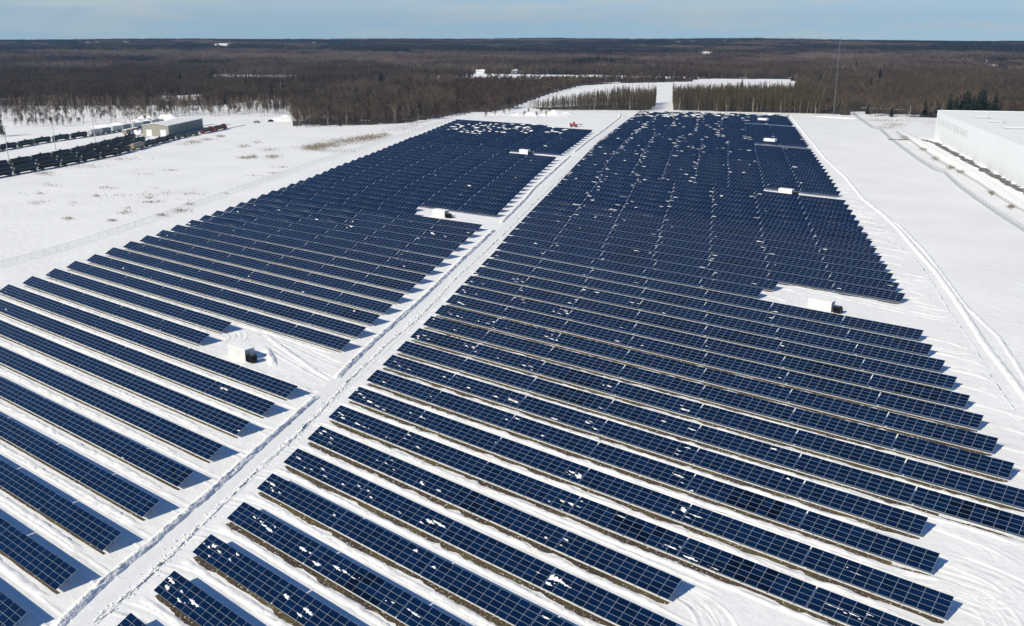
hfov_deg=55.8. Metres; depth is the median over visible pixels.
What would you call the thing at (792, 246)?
solar table
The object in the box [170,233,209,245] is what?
solar table
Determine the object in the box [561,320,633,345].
solar table
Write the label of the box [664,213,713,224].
solar table
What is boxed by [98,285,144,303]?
solar table
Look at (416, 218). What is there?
solar table
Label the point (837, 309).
transformer
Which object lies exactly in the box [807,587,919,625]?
solar table
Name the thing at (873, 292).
solar table
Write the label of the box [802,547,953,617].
solar table
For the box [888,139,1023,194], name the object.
muddy track
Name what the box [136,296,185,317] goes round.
solar table
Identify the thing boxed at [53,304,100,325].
solar table
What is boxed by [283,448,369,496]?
solar table
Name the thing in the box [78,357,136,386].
solar table
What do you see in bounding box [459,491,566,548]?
solar table
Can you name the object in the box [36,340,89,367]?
solar table
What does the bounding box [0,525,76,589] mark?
solar table
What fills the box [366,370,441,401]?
solar table
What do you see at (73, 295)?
solar table
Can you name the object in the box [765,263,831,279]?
solar table
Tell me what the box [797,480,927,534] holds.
solar table
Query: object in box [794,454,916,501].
solar table
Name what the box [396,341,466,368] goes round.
solar table
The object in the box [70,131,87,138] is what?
tank car
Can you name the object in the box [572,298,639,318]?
solar table
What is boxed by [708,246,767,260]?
solar table
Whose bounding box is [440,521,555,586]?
solar table
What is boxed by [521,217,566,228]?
solar table
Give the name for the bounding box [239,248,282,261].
solar table
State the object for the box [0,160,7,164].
tank car
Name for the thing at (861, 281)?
solar table
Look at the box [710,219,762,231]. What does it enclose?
solar table
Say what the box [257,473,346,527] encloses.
solar table
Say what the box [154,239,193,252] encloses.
solar table
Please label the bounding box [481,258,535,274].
solar table
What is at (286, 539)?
solar table
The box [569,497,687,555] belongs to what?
solar table
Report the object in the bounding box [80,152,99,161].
tank car
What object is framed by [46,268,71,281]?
solar table
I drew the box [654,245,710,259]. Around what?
solar table
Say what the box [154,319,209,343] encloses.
solar table
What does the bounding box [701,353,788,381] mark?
solar table
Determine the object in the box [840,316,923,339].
solar table
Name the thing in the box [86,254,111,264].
solar table
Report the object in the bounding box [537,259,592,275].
solar table
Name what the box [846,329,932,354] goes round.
solar table
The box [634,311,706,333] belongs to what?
solar table
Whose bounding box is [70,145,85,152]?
tank car
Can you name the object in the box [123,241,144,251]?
solar table
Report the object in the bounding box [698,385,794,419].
solar table
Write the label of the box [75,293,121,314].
solar table
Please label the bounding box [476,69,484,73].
house
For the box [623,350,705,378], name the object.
solar table
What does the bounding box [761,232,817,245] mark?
solar table
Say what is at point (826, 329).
solar table
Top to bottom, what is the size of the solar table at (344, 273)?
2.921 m
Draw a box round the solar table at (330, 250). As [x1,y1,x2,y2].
[302,242,346,256]
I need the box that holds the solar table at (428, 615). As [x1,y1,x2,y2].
[396,597,465,625]
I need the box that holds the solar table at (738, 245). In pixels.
[708,238,766,252]
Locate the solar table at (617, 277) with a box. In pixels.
[588,269,647,286]
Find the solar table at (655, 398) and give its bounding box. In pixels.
[612,382,702,415]
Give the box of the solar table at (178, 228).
[171,225,187,233]
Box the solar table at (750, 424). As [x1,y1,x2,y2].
[695,404,797,442]
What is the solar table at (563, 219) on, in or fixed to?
on the ground at (972, 245)
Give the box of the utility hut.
[764,138,776,141]
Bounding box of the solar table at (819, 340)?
[774,327,857,352]
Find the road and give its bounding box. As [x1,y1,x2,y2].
[65,113,629,625]
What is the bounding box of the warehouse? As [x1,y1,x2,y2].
[934,110,1023,187]
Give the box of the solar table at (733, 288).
[697,279,762,297]
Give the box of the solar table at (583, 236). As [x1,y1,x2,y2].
[558,230,607,242]
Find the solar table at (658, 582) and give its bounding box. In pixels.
[555,531,681,599]
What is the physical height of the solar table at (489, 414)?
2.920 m
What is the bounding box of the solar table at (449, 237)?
[421,231,468,242]
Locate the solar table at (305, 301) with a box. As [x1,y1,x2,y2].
[275,290,329,310]
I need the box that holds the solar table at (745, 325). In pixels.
[702,313,778,336]
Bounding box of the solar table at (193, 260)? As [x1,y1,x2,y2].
[171,253,214,267]
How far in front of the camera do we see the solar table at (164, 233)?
390.09 m
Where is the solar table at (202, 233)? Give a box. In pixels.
[182,227,220,239]
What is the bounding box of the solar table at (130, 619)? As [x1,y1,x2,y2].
[117,613,146,625]
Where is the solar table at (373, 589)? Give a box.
[304,545,412,616]
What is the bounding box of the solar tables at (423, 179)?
[186,111,859,227]
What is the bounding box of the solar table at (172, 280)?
[138,268,181,285]
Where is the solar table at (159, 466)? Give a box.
[116,441,193,486]
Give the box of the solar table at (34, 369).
[5,354,59,383]
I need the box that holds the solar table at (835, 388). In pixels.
[783,371,879,403]
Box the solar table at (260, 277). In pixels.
[247,271,295,288]
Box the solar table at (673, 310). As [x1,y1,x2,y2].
[637,300,706,320]
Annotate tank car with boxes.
[0,142,17,149]
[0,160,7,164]
[0,164,10,168]
[0,168,12,175]
[8,156,30,164]
[11,159,34,168]
[12,163,36,173]
[17,139,34,146]
[30,152,50,160]
[33,136,51,143]
[35,155,56,163]
[37,159,60,169]
[51,133,69,140]
[51,148,70,155]
[56,152,75,159]
[60,155,80,165]
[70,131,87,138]
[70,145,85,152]
[76,148,94,155]
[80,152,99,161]
[85,142,99,148]
[94,145,108,151]
[98,139,111,146]
[99,149,118,157]
[108,142,121,149]
[111,136,123,142]
[116,145,130,153]
[121,139,133,145]
[123,133,135,139]
[133,136,145,142]
[144,138,155,146]
[155,136,165,143]
[164,134,175,140]
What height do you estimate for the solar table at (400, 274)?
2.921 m
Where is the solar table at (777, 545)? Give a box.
[681,504,810,564]
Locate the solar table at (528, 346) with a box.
[482,331,552,356]
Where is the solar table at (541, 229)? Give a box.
[515,223,562,234]
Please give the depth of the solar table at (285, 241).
377.01 m
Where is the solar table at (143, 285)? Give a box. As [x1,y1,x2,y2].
[118,276,163,294]
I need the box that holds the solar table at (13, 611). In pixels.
[0,591,27,625]
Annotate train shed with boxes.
[141,116,202,136]
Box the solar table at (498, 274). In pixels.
[473,267,528,283]
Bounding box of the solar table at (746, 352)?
[702,339,784,365]
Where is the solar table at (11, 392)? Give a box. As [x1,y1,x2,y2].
[0,377,27,402]
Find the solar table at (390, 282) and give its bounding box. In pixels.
[362,274,415,291]
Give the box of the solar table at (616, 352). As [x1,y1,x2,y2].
[554,333,628,359]
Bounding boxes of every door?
[146,130,151,135]
[160,130,165,136]
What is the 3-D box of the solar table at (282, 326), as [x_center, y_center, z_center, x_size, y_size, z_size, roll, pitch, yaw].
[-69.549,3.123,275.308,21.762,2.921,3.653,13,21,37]
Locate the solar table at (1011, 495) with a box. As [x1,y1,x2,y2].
[900,459,1023,507]
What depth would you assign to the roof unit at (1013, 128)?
589.75 m
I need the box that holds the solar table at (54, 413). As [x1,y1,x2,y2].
[14,391,75,426]
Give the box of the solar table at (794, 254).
[763,247,824,261]
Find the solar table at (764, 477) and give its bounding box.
[690,448,804,495]
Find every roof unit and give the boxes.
[975,116,989,118]
[988,121,1005,123]
[1003,127,1023,129]
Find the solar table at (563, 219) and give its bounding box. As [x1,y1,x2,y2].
[526,211,570,222]
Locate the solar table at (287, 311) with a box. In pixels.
[258,301,313,321]
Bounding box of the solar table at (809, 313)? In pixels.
[768,302,843,323]
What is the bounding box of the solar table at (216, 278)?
[193,270,239,287]
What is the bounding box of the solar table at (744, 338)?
[702,325,781,350]
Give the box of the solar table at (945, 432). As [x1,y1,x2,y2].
[883,412,997,451]
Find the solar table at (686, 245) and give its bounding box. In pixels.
[656,238,711,251]
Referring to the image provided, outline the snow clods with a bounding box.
[101,270,462,613]
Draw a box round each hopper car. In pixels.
[88,129,100,135]
[100,127,110,133]
[111,125,121,131]
[120,124,131,129]
[130,141,143,149]
[131,122,141,127]
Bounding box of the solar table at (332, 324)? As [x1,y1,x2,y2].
[306,314,365,336]
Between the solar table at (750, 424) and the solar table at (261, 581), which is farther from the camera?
the solar table at (750, 424)
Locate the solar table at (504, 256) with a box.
[490,250,541,265]
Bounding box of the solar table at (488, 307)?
[446,294,506,314]
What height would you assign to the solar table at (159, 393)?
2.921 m
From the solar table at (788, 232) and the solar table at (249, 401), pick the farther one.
the solar table at (788, 232)
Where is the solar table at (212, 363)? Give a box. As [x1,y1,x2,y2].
[179,348,239,376]
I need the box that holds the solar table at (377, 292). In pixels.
[348,283,404,301]
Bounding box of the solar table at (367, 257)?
[342,250,389,264]
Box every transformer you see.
[245,353,256,362]
[445,213,451,217]
[833,305,842,313]
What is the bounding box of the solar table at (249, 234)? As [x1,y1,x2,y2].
[230,228,269,240]
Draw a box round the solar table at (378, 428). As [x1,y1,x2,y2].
[328,405,408,444]
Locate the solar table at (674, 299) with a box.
[639,289,706,309]
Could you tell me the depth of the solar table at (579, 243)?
374.25 m
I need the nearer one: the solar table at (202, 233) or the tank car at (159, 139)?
the solar table at (202, 233)
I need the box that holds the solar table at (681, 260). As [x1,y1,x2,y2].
[651,252,710,267]
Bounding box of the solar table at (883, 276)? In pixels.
[824,264,893,280]
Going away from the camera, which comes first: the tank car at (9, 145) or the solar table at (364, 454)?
the solar table at (364, 454)
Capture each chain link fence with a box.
[2,117,453,262]
[854,112,1022,224]
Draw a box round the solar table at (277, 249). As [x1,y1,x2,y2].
[251,241,294,255]
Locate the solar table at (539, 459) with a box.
[491,437,588,482]
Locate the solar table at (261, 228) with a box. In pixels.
[241,223,279,234]
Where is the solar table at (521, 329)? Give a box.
[491,318,560,342]
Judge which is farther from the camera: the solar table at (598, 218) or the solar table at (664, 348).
the solar table at (598, 218)
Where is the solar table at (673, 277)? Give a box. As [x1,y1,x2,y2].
[641,269,701,285]
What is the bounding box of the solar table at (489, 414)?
[431,391,514,426]
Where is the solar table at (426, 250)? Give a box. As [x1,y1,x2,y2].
[403,244,452,257]
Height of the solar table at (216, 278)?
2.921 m
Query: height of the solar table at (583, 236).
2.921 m
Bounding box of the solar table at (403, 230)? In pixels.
[381,224,425,236]
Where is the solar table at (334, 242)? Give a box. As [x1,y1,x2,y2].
[312,236,356,249]
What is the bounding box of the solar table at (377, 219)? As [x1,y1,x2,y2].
[353,214,393,223]
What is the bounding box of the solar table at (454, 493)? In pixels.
[378,456,471,505]
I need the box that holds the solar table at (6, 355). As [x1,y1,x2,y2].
[0,346,16,363]
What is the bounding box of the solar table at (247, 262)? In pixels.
[224,254,268,270]
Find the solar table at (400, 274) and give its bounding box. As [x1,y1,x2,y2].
[373,266,425,282]
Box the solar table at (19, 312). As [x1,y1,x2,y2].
[0,300,36,322]
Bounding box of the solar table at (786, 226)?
[759,220,812,231]
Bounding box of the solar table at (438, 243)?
[412,237,460,250]
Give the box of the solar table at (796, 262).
[764,254,827,269]
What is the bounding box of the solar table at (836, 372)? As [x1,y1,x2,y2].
[780,356,872,385]
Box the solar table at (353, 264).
[329,257,377,272]
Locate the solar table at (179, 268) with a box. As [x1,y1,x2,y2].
[157,260,200,277]
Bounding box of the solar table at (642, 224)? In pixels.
[614,218,663,229]
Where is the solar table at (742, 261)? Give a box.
[707,253,768,268]
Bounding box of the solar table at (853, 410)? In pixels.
[786,389,887,423]
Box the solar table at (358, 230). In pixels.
[333,224,375,235]
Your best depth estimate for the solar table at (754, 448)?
194.15 m
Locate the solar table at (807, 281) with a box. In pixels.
[766,271,834,289]
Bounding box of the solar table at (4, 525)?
[0,517,10,534]
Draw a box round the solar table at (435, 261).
[394,251,443,265]
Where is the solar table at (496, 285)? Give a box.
[464,276,521,294]
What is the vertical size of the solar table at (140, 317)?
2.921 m
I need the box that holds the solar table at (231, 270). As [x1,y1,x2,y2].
[207,262,253,277]
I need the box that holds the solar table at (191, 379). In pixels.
[153,362,215,392]
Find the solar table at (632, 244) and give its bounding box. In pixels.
[604,237,657,250]
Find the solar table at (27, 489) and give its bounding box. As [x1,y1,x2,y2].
[0,460,56,509]
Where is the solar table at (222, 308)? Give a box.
[196,298,247,318]
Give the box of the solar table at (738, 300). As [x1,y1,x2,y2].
[703,290,772,310]
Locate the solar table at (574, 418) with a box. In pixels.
[517,396,606,432]
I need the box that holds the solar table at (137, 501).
[79,466,159,516]
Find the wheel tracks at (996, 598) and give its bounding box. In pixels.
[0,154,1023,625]
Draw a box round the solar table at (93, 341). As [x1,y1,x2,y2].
[65,328,117,353]
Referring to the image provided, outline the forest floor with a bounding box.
[0,69,1006,125]
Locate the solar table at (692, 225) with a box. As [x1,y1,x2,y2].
[662,219,712,230]
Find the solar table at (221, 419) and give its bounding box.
[177,398,249,434]
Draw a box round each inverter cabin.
[227,342,254,360]
[433,208,448,217]
[519,149,529,153]
[778,188,793,193]
[808,296,835,311]
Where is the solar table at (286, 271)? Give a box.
[262,263,310,280]
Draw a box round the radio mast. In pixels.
[815,38,875,117]
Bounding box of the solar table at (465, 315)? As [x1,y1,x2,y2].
[435,305,497,327]
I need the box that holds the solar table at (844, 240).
[813,233,871,246]
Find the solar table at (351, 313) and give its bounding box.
[321,302,379,324]
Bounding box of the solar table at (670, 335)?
[631,323,706,348]
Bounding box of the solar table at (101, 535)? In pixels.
[39,494,121,550]
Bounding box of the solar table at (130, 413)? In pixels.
[94,394,161,430]
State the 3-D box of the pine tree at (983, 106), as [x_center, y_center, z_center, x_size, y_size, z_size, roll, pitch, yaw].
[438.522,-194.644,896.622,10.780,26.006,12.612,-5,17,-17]
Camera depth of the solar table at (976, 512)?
168.43 m
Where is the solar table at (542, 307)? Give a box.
[508,297,572,317]
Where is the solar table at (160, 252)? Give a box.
[138,245,177,259]
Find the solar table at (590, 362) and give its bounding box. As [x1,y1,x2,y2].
[546,347,624,375]
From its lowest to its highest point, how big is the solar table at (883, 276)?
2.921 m
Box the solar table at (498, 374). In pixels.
[458,359,534,388]
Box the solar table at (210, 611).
[154,571,252,625]
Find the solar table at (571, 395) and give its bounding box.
[528,378,612,411]
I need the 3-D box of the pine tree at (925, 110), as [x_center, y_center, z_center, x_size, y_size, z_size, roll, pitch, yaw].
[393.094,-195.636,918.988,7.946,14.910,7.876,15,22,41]
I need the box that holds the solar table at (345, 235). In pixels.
[323,230,367,241]
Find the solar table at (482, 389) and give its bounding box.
[446,374,526,406]
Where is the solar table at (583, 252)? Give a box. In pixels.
[548,243,602,258]
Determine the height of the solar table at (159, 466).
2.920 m
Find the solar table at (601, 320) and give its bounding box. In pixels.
[566,309,636,332]
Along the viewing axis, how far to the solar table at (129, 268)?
337.62 m
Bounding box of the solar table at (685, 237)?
[659,231,711,243]
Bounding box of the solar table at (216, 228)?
[196,222,234,233]
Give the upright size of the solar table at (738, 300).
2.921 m
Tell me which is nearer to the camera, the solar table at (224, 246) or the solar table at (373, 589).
the solar table at (373, 589)
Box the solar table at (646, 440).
[598,420,698,461]
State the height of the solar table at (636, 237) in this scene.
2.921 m
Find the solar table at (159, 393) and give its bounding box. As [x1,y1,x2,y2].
[125,376,189,409]
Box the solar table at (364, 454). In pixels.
[307,426,389,469]
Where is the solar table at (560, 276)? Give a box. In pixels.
[530,268,586,285]
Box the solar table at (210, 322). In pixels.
[177,309,231,331]
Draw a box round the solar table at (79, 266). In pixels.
[66,261,91,272]
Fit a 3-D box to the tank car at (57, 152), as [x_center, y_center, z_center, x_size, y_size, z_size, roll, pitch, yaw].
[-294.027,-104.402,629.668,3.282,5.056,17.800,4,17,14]
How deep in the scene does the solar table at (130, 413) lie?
210.93 m
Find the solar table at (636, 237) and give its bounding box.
[608,230,659,243]
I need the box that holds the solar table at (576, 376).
[537,362,618,392]
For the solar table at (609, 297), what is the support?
on the ground at (972, 245)
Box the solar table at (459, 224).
[436,219,481,229]
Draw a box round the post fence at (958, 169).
[897,131,1022,208]
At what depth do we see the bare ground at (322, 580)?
185.05 m
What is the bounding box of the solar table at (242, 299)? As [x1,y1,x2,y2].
[214,289,266,308]
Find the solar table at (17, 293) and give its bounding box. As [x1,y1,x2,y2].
[0,284,28,299]
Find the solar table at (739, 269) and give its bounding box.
[707,261,769,277]
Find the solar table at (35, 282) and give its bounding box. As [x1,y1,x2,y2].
[23,276,48,289]
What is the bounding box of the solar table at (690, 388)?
[618,365,704,396]
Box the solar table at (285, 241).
[264,235,306,247]
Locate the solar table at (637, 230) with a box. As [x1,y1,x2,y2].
[611,224,661,236]
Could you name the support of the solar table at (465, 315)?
on the ground at (972, 245)
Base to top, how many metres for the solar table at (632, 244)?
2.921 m
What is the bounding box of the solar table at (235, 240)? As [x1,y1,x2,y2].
[215,234,255,246]
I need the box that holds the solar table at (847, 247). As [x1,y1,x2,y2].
[815,240,876,254]
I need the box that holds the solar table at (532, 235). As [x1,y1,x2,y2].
[508,229,556,241]
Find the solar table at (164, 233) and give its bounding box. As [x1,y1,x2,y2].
[155,230,175,238]
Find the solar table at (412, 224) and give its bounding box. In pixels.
[390,219,432,229]
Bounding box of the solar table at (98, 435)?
[62,414,130,454]
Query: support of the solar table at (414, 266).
on the ground at (972, 245)
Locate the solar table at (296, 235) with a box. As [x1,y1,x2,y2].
[275,229,317,240]
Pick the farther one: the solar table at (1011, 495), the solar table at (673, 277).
the solar table at (673, 277)
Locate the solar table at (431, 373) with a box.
[383,355,454,384]
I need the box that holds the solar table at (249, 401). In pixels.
[204,381,274,415]
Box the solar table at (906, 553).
[799,511,939,572]
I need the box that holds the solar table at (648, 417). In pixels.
[605,400,700,437]
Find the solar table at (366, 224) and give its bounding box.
[343,219,385,229]
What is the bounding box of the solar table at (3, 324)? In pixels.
[0,320,8,330]
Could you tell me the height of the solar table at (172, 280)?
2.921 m
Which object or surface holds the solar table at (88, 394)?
on the ground at (972, 245)
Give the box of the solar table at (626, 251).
[600,244,655,258]
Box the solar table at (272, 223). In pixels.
[252,217,291,228]
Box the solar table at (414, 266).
[384,258,435,274]
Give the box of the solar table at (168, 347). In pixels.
[133,332,188,357]
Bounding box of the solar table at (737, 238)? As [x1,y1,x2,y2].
[709,232,764,244]
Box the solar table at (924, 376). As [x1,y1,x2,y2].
[860,358,956,387]
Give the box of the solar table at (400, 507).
[356,482,454,537]
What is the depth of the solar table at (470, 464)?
190.78 m
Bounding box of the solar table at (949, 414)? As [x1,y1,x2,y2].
[875,392,983,427]
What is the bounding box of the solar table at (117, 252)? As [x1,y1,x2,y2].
[105,247,129,258]
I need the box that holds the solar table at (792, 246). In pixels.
[762,239,820,253]
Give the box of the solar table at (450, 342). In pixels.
[410,328,477,353]
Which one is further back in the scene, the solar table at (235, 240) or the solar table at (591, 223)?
the solar table at (591, 223)
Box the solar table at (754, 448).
[693,425,800,467]
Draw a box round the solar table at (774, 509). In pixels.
[686,474,807,526]
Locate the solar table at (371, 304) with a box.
[335,293,392,313]
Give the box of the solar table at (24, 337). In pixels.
[0,324,47,348]
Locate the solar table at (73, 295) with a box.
[40,282,83,301]
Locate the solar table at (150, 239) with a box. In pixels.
[140,235,160,244]
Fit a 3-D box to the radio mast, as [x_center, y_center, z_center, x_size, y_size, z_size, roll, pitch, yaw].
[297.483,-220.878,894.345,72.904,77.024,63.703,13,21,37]
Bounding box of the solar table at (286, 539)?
[227,502,319,562]
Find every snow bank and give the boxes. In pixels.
[50,114,620,625]
[89,169,569,623]
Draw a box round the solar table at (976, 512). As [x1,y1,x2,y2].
[910,487,1023,535]
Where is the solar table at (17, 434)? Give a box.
[0,414,39,449]
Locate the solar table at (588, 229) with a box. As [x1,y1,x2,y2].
[563,223,611,235]
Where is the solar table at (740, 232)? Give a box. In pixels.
[709,225,763,237]
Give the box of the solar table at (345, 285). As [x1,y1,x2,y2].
[304,273,354,290]
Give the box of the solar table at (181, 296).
[156,286,203,306]
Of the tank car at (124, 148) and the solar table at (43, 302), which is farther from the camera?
the tank car at (124, 148)
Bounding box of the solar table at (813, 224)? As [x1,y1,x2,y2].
[808,221,863,232]
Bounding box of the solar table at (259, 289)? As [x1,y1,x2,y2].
[232,280,282,297]
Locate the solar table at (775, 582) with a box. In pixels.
[678,538,816,606]
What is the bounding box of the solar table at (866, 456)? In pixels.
[791,430,905,472]
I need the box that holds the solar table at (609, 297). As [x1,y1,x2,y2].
[578,288,641,308]
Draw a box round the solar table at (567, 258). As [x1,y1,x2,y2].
[541,251,593,265]
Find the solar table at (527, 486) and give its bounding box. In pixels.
[476,462,579,512]
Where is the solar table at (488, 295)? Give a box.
[454,285,514,304]
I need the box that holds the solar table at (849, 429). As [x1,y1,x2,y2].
[789,408,896,446]
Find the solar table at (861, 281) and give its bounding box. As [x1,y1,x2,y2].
[828,272,899,290]
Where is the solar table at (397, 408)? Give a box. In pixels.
[348,387,424,422]
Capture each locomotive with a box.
[200,126,214,132]
[213,124,226,130]
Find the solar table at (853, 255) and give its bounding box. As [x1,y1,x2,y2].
[818,247,881,262]
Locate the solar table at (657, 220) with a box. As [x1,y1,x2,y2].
[617,213,664,223]
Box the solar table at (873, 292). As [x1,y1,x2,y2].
[831,282,904,301]
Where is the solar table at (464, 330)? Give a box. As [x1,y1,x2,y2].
[423,316,488,340]
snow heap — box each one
[90,122,126,127]
[125,119,149,122]
[126,130,142,134]
[138,115,158,119]
[156,114,179,120]
[266,115,302,120]
[507,113,522,115]
[522,112,541,115]
[541,110,570,115]
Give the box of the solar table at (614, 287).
[583,278,643,296]
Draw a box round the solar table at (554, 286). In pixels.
[524,277,582,294]
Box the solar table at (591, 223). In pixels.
[567,217,614,229]
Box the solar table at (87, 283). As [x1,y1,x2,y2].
[64,274,106,292]
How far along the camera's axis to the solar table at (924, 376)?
234.90 m
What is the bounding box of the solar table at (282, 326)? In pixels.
[239,311,296,333]
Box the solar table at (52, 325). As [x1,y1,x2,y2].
[27,313,75,336]
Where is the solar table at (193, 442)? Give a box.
[148,418,222,459]
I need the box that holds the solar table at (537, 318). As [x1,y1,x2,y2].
[501,307,567,329]
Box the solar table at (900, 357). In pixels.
[853,343,944,371]
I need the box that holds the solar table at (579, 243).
[553,236,603,249]
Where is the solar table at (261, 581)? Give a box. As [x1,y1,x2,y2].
[193,534,289,603]
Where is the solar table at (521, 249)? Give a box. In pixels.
[496,243,545,256]
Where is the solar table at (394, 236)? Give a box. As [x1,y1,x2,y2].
[372,230,416,242]
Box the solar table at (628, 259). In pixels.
[598,252,656,267]
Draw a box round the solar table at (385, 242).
[363,236,408,250]
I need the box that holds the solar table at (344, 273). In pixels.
[317,265,367,281]
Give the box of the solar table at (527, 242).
[502,236,553,249]
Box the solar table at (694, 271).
[652,261,714,277]
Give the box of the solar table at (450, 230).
[430,225,474,236]
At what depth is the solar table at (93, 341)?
259.13 m
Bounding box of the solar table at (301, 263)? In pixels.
[277,256,324,270]
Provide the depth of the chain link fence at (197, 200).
454.10 m
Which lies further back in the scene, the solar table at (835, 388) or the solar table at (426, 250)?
the solar table at (426, 250)
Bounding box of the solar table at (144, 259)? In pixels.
[123,252,163,267]
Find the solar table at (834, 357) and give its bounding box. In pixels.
[777,341,864,368]
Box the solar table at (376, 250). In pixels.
[352,243,399,257]
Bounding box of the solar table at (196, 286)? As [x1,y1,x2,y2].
[175,278,222,295]
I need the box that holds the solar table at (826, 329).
[770,314,849,338]
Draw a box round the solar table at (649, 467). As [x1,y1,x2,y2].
[589,442,695,488]
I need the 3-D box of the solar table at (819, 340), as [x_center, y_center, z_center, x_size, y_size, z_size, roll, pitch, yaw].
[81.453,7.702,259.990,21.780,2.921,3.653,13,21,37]
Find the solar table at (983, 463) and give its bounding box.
[892,434,1013,477]
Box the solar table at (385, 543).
[332,511,435,573]
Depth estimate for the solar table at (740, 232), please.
394.79 m
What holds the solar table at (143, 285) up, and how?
on the ground at (972, 245)
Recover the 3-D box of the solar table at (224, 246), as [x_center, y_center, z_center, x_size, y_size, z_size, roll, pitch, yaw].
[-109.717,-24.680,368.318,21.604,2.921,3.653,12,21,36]
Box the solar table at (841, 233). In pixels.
[811,227,868,239]
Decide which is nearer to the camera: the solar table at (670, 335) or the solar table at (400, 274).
the solar table at (670, 335)
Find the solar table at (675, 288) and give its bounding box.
[643,279,707,297]
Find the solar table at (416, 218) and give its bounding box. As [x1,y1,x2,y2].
[396,213,439,223]
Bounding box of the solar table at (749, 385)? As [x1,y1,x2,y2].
[700,368,791,399]
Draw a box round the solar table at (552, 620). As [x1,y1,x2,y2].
[531,610,574,625]
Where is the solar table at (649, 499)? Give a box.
[579,468,690,520]
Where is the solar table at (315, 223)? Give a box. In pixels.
[297,218,337,228]
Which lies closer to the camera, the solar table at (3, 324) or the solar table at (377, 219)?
the solar table at (3, 324)
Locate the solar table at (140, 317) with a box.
[113,306,163,327]
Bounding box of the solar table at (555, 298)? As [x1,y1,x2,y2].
[516,286,577,305]
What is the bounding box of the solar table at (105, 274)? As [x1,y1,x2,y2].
[84,266,126,283]
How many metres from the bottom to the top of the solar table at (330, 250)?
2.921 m
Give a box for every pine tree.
[0,118,5,135]
[921,100,927,114]
[946,95,953,109]
[959,92,965,109]
[960,89,971,109]
[962,92,973,110]
[970,96,975,110]
[972,91,982,110]
[981,89,987,110]
[986,100,991,110]
[991,91,999,110]
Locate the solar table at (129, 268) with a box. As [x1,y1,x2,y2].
[104,259,145,274]
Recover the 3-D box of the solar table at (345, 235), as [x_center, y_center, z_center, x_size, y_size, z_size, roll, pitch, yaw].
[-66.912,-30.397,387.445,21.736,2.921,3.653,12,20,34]
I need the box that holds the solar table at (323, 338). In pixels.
[288,325,350,349]
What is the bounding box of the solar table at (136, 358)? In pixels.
[106,344,163,371]
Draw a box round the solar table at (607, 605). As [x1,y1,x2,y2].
[542,568,676,625]
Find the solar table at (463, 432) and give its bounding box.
[415,410,500,450]
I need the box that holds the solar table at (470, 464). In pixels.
[397,432,487,475]
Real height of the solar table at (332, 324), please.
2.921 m
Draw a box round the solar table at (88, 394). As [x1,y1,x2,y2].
[47,373,107,405]
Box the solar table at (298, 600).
[272,584,358,625]
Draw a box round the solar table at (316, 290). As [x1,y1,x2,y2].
[289,281,342,300]
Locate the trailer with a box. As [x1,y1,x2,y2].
[122,127,138,134]
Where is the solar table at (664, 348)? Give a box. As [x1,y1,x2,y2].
[628,336,706,361]
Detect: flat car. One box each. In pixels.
[175,134,187,138]
[188,131,198,135]
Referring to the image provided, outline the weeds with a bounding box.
[13,119,1015,221]
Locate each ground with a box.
[0,63,1023,625]
[0,156,1023,625]
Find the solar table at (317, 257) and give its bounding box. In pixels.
[288,249,334,262]
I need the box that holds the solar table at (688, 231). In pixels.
[660,225,711,236]
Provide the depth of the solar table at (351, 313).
283.53 m
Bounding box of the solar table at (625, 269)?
[589,259,645,274]
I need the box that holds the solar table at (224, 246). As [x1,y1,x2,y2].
[204,240,245,254]
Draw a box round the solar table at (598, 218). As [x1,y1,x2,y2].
[572,212,617,222]
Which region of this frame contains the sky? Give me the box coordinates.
[0,0,1023,40]
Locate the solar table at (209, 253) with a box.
[187,246,229,260]
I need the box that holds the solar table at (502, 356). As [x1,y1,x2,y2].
[470,344,544,371]
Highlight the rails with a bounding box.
[0,124,243,177]
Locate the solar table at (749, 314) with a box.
[702,301,774,322]
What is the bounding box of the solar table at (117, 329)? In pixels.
[91,317,142,341]
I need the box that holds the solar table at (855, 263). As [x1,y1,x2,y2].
[821,255,887,270]
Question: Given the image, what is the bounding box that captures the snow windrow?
[261,115,1023,426]
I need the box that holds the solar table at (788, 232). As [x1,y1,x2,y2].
[760,226,815,238]
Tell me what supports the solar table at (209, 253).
on the ground at (972, 245)
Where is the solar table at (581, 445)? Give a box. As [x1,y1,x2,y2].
[505,415,598,455]
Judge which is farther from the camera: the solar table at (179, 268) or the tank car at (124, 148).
the tank car at (124, 148)
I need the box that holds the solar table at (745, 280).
[711,271,777,289]
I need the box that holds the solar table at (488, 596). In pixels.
[420,556,541,625]
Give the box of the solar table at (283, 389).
[230,366,297,397]
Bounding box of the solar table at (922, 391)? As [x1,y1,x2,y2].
[867,374,969,407]
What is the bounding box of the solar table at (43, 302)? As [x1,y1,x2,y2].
[19,292,62,311]
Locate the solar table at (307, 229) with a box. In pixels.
[287,223,328,235]
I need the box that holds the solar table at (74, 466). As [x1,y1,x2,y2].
[25,436,94,480]

